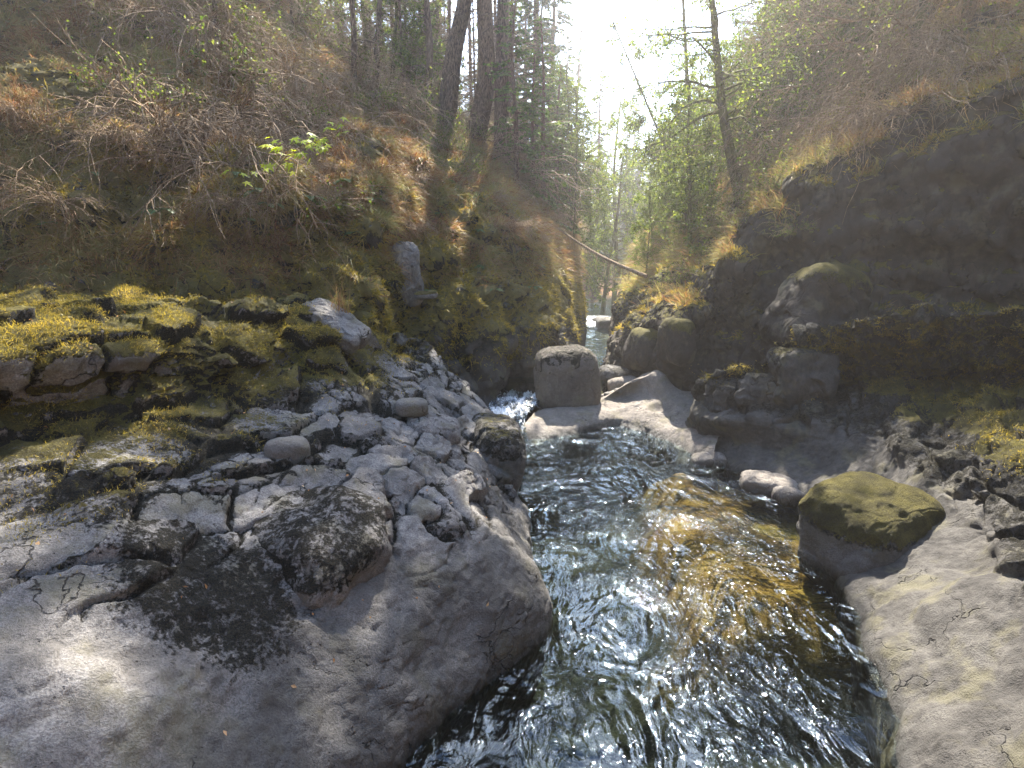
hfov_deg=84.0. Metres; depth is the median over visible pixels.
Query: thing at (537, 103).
young fir
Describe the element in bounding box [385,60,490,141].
dry bush
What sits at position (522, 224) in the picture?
dry bush
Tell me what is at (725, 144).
dry bush
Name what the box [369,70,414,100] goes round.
leafy shrub
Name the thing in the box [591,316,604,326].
boulder
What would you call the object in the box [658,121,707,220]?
alder tree
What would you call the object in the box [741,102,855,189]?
dry bush
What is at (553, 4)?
fir tree
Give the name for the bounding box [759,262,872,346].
boulder
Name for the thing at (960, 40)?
dry bush
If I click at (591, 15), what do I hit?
sky
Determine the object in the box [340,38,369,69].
leafy shrub
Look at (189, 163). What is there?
dry bush
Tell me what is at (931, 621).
rock crag
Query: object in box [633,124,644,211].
fir tree
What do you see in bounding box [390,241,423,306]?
rock pillar
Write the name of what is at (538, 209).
leafy shrub
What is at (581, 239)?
dry bush
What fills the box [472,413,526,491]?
boulder
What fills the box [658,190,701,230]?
leafy shrub
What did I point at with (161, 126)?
dry bush
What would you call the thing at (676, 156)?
alder tree
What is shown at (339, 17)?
bare fir
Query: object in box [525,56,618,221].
alder tree
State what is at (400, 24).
bare fir
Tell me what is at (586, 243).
alder tree
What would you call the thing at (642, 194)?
alder tree
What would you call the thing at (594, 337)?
river water
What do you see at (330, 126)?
dry bush
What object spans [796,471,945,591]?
boulder
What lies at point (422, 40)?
alder tree
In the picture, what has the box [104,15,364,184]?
dry bush
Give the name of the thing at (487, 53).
fir tree
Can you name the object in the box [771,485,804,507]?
boulder
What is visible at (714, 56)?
alder tree
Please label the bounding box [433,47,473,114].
alder tree
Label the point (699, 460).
boulder
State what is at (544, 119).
young fir
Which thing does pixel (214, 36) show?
dry bush
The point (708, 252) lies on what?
leafy shrub
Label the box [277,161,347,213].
dry bush
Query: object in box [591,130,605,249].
fir tree
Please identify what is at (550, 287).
moss
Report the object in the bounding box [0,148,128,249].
dry bush
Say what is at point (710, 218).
leafy shrub
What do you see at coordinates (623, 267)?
fallen pole
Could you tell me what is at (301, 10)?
dry bush
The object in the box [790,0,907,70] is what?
bare tree
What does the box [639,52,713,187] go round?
alder tree
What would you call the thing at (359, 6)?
alder tree
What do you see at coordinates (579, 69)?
fir tree
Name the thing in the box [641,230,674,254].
leafy shrub
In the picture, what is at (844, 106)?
dry bush
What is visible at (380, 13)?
fir tree
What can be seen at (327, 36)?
dry bush
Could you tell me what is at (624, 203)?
alder tree
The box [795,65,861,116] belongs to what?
dry bush
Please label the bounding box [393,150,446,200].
dry bush
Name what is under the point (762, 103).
alder tree
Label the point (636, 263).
leafy shrub
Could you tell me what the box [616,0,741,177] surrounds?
alder tree
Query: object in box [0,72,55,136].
dry bush
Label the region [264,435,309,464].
river stone
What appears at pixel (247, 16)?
leafy shrub
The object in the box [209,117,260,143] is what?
dry bush
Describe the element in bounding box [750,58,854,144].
dry bush
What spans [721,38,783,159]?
alder tree
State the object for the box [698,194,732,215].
leafy shrub
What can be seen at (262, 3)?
bare fir
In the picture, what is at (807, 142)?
leafy shrub
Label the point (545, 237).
dry bush
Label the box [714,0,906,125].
bare tree
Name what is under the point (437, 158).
leafy shrub
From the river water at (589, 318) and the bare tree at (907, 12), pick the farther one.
the river water at (589, 318)
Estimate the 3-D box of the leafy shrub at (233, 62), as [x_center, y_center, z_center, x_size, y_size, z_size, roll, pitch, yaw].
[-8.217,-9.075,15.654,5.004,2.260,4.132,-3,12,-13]
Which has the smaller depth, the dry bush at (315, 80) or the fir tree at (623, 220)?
the dry bush at (315, 80)
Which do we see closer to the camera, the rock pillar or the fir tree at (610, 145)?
the rock pillar
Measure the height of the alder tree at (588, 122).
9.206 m
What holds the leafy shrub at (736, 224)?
on the canyon wall
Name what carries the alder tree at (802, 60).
on the canyon wall
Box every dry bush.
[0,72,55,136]
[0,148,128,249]
[5,0,260,88]
[7,45,277,226]
[27,9,311,184]
[37,81,196,183]
[64,73,359,275]
[67,0,324,110]
[74,0,208,26]
[103,47,352,164]
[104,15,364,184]
[137,0,354,95]
[159,153,301,239]
[173,0,383,134]
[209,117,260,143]
[233,15,381,120]
[234,57,396,186]
[248,0,338,32]
[269,34,468,155]
[277,72,467,180]
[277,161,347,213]
[282,135,338,173]
[286,0,382,80]
[310,140,376,190]
[315,0,384,68]
[330,13,436,134]
[358,176,406,213]
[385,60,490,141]
[390,202,438,250]
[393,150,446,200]
[419,68,471,128]
[433,73,477,140]
[454,166,482,188]
[456,115,526,163]
[466,100,535,155]
[470,115,549,211]
[488,133,605,237]
[489,94,540,161]
[494,196,558,249]
[528,225,557,247]
[551,198,574,227]
[575,226,588,246]
[690,99,815,209]
[707,121,788,223]
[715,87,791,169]
[731,49,920,223]
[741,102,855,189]
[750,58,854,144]
[755,88,835,147]
[764,65,950,176]
[780,96,876,175]
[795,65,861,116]
[801,35,880,92]
[810,25,972,131]
[811,12,930,107]
[812,0,1023,117]
[815,0,912,47]
[818,66,1009,186]
[819,0,1009,109]
[826,6,1023,124]
[841,0,939,60]
[849,13,941,78]
[854,1,1023,137]
[876,0,1023,66]
[881,45,1023,152]
[935,0,1023,45]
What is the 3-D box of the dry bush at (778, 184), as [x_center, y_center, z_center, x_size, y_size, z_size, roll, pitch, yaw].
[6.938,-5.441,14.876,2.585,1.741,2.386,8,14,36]
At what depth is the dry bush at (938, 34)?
13.86 m
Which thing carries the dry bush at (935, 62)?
on the canyon wall
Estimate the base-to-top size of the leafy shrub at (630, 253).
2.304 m
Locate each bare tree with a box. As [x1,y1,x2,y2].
[308,0,478,107]
[343,0,440,116]
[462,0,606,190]
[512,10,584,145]
[645,1,851,173]
[682,0,860,135]
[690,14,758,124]
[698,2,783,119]
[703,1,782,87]
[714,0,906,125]
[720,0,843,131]
[721,0,803,48]
[724,0,863,87]
[733,0,957,130]
[765,0,1023,87]
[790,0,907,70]
[824,0,1023,39]
[873,0,947,46]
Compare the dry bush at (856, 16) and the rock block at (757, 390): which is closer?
the rock block at (757, 390)
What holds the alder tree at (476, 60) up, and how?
on the hillside
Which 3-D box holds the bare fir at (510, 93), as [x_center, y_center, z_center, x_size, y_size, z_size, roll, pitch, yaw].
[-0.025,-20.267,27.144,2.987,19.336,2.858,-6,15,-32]
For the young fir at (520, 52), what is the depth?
23.24 m
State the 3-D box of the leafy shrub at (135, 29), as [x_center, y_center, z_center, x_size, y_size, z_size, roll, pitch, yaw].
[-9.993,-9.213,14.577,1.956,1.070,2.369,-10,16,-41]
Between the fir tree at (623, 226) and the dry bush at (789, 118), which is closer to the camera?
the dry bush at (789, 118)
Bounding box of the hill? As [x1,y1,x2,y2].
[581,250,621,303]
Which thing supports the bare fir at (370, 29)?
on the hillside
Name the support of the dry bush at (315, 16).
on the hillside
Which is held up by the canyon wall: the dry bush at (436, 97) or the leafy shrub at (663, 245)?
the leafy shrub at (663, 245)
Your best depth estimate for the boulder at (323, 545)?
5.49 m
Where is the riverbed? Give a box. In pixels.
[502,465,874,767]
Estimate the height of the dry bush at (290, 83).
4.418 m
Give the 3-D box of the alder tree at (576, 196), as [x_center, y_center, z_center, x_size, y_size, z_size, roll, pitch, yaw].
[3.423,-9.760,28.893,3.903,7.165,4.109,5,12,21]
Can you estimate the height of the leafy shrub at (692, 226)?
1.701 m
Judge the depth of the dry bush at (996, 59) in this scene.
11.50 m
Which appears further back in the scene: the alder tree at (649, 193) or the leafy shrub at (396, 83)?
the alder tree at (649, 193)
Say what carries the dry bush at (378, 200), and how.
on the hillside
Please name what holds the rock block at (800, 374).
on the rock crag
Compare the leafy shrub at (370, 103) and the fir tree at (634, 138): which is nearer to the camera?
the leafy shrub at (370, 103)
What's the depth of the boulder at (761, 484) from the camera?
10.82 m
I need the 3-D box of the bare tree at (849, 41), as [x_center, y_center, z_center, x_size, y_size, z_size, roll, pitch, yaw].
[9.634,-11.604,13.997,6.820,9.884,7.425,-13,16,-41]
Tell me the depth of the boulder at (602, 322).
33.92 m
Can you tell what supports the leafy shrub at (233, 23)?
on the hillside
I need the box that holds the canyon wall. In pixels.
[600,0,1023,392]
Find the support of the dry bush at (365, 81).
on the hillside
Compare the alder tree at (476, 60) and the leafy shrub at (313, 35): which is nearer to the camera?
the leafy shrub at (313, 35)
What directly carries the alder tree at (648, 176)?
on the canyon wall
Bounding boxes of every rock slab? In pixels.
[303,298,371,353]
[406,411,460,444]
[449,444,460,458]
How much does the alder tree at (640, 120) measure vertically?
8.968 m
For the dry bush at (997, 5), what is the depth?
13.65 m
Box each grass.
[0,0,590,298]
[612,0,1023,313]
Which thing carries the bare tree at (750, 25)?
on the canyon wall
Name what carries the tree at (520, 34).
on the hillside
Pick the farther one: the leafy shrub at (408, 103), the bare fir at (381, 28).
the bare fir at (381, 28)
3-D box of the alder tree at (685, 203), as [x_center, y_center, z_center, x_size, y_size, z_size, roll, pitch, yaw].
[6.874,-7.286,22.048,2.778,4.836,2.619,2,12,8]
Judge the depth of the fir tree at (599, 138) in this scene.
56.15 m
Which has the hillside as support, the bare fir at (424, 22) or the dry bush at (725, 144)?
the bare fir at (424, 22)
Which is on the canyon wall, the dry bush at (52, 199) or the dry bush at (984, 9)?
the dry bush at (984, 9)
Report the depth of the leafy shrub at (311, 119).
15.82 m
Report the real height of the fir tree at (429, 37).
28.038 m
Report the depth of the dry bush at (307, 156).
14.35 m
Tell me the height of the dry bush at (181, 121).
4.394 m
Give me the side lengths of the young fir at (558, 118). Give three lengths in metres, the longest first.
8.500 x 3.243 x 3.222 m
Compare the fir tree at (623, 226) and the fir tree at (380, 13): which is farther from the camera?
the fir tree at (623, 226)
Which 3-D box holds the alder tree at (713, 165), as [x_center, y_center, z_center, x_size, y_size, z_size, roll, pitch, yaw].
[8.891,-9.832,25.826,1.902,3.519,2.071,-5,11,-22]
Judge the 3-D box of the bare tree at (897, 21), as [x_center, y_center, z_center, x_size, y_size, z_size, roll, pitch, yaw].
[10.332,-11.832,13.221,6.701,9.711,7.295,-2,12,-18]
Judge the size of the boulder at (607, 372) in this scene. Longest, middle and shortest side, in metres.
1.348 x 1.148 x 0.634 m
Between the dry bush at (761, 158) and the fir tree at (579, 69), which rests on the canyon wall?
the dry bush at (761, 158)
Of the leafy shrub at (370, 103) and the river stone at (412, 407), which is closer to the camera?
the river stone at (412, 407)
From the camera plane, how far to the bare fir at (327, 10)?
29.89 m
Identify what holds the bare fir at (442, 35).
on the hillside
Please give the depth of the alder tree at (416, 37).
25.53 m
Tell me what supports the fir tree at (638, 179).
on the hill
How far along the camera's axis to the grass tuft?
10.18 m
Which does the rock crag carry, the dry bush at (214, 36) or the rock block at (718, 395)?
the rock block at (718, 395)
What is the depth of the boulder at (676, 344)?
15.38 m
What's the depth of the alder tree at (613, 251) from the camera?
72.62 m
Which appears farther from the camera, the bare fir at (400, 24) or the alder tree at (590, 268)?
the alder tree at (590, 268)
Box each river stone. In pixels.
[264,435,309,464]
[395,397,427,416]
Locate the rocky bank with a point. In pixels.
(118, 651)
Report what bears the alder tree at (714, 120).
on the canyon wall
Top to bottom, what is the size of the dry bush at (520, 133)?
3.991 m
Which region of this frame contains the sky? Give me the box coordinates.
[320,0,761,220]
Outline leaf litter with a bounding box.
[9,288,496,735]
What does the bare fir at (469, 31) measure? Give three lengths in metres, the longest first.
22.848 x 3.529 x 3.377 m
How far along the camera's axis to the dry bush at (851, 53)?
18.46 m
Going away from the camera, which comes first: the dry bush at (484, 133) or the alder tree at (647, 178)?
the dry bush at (484, 133)
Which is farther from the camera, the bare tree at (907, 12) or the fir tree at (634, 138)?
the fir tree at (634, 138)
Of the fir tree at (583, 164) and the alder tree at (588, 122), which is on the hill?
the fir tree at (583, 164)
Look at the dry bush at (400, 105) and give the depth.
20.20 m
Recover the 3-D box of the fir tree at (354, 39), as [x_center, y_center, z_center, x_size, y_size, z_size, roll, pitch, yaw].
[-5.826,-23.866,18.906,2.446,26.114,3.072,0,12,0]
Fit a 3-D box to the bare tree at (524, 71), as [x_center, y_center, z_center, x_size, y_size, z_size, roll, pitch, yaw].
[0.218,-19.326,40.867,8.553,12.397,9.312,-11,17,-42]
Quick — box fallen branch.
[703,123,768,223]
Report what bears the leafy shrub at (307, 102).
on the hillside
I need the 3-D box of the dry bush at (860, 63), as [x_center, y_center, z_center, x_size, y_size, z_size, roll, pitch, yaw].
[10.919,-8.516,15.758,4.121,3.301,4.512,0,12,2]
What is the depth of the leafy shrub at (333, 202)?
13.58 m
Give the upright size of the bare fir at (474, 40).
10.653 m
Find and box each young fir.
[483,0,556,204]
[511,54,565,214]
[513,15,587,239]
[537,66,590,230]
[561,111,590,245]
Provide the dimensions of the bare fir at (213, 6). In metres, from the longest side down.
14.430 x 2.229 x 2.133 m
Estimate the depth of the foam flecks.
5.86 m
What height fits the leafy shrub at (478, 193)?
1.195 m
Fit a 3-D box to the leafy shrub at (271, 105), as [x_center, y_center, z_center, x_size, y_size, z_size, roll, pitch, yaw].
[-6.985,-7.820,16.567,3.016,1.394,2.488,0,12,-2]
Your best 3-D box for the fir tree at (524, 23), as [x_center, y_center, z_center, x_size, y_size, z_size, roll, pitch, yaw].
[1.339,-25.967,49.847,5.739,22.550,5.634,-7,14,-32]
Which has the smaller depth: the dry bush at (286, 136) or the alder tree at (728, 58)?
the dry bush at (286, 136)
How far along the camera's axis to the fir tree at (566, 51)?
45.71 m
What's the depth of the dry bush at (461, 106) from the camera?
23.72 m
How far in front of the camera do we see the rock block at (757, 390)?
12.27 m
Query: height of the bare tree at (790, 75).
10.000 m
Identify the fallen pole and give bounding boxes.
[558,228,647,290]
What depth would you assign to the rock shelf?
14.83 m
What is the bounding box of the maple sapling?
[221,117,360,214]
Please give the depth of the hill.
66.88 m
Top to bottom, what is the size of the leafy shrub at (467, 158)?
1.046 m
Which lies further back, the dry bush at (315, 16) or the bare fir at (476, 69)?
the bare fir at (476, 69)
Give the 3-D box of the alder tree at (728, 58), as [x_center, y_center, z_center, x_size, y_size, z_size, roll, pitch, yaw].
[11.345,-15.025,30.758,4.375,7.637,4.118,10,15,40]
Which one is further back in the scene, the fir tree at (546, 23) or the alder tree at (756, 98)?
the fir tree at (546, 23)
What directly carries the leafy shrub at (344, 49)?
on the hillside
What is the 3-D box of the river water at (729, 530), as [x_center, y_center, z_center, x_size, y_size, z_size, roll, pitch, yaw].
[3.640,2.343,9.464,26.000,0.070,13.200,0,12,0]
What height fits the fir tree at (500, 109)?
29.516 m
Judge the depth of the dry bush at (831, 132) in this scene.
13.64 m
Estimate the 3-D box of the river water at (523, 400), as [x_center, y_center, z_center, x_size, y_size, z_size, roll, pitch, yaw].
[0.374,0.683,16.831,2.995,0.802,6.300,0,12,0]
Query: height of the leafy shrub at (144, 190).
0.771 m
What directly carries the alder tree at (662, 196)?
on the canyon wall
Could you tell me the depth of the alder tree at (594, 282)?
43.99 m
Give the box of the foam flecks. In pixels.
[551,474,784,762]
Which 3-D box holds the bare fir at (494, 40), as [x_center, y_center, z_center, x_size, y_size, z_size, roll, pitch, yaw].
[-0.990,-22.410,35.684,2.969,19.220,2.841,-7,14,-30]
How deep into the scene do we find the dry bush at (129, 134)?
11.34 m
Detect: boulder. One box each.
[250,485,392,608]
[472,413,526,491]
[533,344,600,408]
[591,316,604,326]
[595,317,610,333]
[599,364,639,383]
[607,375,635,390]
[621,327,657,371]
[657,317,696,366]
[690,451,726,473]
[739,470,797,500]
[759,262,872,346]
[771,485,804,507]
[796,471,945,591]
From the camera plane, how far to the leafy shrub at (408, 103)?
22.08 m
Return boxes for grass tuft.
[324,263,354,313]
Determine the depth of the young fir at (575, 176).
31.57 m
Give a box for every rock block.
[703,377,737,412]
[734,372,776,413]
[766,346,840,410]
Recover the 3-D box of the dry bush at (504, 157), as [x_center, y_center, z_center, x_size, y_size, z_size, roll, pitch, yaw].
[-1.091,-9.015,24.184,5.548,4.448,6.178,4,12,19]
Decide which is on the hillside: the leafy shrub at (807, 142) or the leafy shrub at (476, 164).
the leafy shrub at (476, 164)
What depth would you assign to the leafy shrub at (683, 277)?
18.39 m
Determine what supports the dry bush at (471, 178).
on the hillside
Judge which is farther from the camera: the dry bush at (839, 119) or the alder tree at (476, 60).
the alder tree at (476, 60)
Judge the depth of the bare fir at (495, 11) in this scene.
34.31 m
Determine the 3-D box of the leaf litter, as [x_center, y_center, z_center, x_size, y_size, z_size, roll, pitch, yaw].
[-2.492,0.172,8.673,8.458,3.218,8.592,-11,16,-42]
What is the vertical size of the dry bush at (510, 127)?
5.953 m
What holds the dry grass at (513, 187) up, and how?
on the hillside
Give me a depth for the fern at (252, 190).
12.10 m
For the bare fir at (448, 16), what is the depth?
27.79 m
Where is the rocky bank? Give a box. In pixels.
[0,287,552,767]
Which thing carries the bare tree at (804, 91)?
on the canyon wall
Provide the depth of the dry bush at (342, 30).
24.19 m
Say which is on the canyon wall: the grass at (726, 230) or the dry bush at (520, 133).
the grass at (726, 230)
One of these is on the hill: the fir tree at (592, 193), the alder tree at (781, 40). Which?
the fir tree at (592, 193)
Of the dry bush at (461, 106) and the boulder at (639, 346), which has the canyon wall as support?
the boulder at (639, 346)
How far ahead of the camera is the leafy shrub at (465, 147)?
22.42 m
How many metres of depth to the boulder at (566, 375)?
15.71 m
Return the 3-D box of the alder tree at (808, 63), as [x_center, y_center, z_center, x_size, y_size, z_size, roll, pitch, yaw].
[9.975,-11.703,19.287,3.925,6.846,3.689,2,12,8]
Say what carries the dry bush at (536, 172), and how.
on the hillside
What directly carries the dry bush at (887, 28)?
on the canyon wall
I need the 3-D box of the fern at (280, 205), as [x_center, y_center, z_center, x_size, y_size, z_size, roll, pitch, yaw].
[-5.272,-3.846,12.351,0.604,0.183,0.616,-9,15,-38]
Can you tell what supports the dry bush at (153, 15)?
on the hillside
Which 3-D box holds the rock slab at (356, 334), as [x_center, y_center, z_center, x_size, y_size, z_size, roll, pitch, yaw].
[-3.162,-1.046,10.205,1.290,0.477,0.729,34,34,4]
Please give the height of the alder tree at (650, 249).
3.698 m
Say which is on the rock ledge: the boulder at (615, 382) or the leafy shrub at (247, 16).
the boulder at (615, 382)
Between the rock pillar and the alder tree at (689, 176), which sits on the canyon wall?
the alder tree at (689, 176)
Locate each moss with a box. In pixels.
[0,61,588,383]
[0,283,455,592]
[700,300,1023,480]
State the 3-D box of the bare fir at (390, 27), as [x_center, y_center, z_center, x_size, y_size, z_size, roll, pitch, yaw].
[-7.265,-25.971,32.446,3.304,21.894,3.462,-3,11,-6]
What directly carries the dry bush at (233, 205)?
on the hillside
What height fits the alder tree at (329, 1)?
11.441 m
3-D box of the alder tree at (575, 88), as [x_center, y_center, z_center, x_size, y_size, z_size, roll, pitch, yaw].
[2.816,-13.322,30.750,5.539,9.642,5.223,-3,12,-15]
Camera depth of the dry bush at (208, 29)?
15.08 m
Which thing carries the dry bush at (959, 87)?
on the canyon wall
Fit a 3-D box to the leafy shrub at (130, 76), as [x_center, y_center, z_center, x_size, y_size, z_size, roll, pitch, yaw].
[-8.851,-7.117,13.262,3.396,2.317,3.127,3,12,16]
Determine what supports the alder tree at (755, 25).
on the canyon wall
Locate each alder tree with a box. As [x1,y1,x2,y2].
[302,0,363,60]
[306,0,386,30]
[372,0,443,104]
[376,0,467,98]
[380,0,492,123]
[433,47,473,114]
[463,22,521,127]
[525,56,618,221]
[535,42,621,213]
[548,121,613,255]
[549,70,621,233]
[578,65,661,312]
[579,194,610,288]
[580,140,647,315]
[582,230,606,291]
[599,20,700,194]
[600,219,628,279]
[615,0,848,203]
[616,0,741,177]
[624,170,672,251]
[629,50,730,258]
[630,196,664,272]
[631,30,713,208]
[634,164,656,223]
[635,100,678,214]
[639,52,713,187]
[639,129,685,228]
[646,144,672,215]
[651,89,707,210]
[651,131,707,243]
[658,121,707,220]
[665,113,717,229]
[674,124,721,207]
[679,56,748,194]
[691,1,809,184]
[697,12,771,171]
[697,129,722,189]
[705,29,744,122]
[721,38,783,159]
[722,0,817,70]
[741,0,831,96]
[741,0,862,130]
[775,8,823,116]
[796,0,883,90]
[804,0,862,50]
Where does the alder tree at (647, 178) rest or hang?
on the canyon wall
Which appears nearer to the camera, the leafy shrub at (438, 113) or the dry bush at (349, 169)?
the dry bush at (349, 169)
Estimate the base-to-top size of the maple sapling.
1.738 m
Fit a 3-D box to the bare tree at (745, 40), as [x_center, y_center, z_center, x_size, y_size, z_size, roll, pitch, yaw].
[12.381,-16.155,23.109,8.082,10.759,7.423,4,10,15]
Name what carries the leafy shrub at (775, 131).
on the canyon wall
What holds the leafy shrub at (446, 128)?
on the hillside
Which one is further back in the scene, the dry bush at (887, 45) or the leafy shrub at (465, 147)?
the leafy shrub at (465, 147)
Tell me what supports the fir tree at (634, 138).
on the hill
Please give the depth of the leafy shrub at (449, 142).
21.38 m
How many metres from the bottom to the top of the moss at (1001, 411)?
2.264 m
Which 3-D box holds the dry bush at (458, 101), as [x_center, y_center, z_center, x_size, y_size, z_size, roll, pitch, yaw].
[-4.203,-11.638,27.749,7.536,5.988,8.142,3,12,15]
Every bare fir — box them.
[188,0,247,66]
[255,0,270,10]
[278,0,310,30]
[302,0,349,32]
[311,0,361,35]
[324,0,360,38]
[347,0,406,67]
[367,4,381,61]
[375,4,401,82]
[383,0,423,109]
[385,0,476,101]
[402,0,465,95]
[423,0,471,99]
[425,0,477,111]
[435,0,473,110]
[451,0,477,110]
[456,1,495,125]
[462,0,477,123]
[475,1,516,114]
[476,0,494,123]
[490,0,515,120]
[490,0,533,137]
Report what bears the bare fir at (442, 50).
on the hillside
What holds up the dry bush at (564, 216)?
on the hillside
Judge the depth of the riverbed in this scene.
8.32 m
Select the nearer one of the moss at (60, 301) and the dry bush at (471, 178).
the moss at (60, 301)
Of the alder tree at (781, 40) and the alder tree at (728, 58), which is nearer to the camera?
the alder tree at (781, 40)
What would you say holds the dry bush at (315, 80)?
on the hillside
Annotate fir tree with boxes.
[339,0,379,76]
[364,0,406,78]
[400,0,499,129]
[401,0,447,121]
[433,0,541,143]
[449,0,563,164]
[508,0,574,157]
[510,0,528,87]
[511,0,539,154]
[530,0,581,203]
[557,32,585,224]
[569,26,594,216]
[579,117,593,250]
[580,65,612,298]
[583,136,604,280]
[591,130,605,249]
[599,141,612,255]
[610,118,639,266]
[617,156,635,255]
[618,133,644,253]
[618,141,648,249]
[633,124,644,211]
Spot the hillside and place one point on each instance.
(490, 388)
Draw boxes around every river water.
[489,389,539,438]
[508,330,608,382]
[516,420,899,767]
[584,295,617,329]
[585,298,611,393]
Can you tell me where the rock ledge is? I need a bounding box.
[520,370,718,490]
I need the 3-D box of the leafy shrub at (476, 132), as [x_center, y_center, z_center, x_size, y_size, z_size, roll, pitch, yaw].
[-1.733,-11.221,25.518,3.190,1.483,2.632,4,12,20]
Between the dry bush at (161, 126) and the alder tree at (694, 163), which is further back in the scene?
the alder tree at (694, 163)
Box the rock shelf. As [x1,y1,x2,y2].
[413,290,437,299]
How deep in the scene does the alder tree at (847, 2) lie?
19.08 m
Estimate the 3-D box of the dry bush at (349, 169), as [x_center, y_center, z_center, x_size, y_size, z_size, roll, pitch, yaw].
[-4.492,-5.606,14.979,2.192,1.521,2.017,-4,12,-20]
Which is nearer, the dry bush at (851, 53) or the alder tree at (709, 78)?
the dry bush at (851, 53)
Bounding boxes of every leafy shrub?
[44,20,210,114]
[72,0,171,42]
[122,178,164,196]
[124,0,307,91]
[158,0,288,44]
[205,0,259,32]
[228,46,357,123]
[229,81,317,134]
[260,149,382,235]
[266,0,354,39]
[271,13,338,59]
[277,102,332,137]
[304,0,385,61]
[334,49,399,113]
[338,56,443,117]
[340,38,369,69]
[357,53,465,132]
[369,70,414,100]
[413,129,450,174]
[418,120,477,153]
[424,108,467,139]
[429,113,490,155]
[439,136,490,175]
[454,149,480,165]
[456,183,491,209]
[459,111,492,143]
[529,203,551,218]
[611,235,649,267]
[618,246,648,273]
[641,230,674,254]
[644,233,694,264]
[647,237,700,286]
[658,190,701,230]
[676,201,713,233]
[688,201,741,232]
[695,237,723,263]
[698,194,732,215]
[700,197,766,233]
[725,179,772,206]
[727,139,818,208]
[748,152,790,187]
[759,118,802,144]
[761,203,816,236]
[798,131,822,153]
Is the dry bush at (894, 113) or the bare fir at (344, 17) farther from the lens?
the bare fir at (344, 17)
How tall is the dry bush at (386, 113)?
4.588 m
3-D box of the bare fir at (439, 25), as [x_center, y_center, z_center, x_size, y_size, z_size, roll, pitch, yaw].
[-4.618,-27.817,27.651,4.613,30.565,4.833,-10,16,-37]
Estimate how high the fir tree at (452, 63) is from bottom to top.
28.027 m
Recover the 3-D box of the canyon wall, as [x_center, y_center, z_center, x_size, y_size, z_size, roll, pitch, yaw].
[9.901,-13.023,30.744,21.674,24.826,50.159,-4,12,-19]
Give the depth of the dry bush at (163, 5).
15.12 m
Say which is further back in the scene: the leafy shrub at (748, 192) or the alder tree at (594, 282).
the alder tree at (594, 282)
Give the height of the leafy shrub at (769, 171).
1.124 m
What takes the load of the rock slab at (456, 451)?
on the rocky bank
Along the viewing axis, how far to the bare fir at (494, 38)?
34.62 m
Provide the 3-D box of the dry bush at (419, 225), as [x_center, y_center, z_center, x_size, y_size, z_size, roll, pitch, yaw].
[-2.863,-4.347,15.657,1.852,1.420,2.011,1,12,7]
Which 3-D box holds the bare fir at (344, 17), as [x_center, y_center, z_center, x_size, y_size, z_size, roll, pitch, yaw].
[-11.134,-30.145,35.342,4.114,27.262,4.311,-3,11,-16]
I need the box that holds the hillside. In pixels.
[0,0,586,427]
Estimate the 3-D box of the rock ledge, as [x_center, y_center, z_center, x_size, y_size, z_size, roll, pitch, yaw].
[2.981,1.098,15.542,5.540,2.552,7.362,2,12,11]
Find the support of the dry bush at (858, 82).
on the canyon wall
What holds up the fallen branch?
on the canyon wall
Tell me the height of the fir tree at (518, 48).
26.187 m
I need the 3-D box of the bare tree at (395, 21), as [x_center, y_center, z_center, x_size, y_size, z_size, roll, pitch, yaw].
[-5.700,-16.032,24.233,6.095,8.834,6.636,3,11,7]
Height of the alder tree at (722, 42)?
6.291 m
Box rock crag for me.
[685,301,1023,767]
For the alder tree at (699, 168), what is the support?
on the canyon wall
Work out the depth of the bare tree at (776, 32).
21.33 m
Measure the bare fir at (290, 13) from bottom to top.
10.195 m
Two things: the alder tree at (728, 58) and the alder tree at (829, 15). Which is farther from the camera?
the alder tree at (728, 58)
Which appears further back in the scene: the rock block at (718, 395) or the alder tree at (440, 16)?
the alder tree at (440, 16)

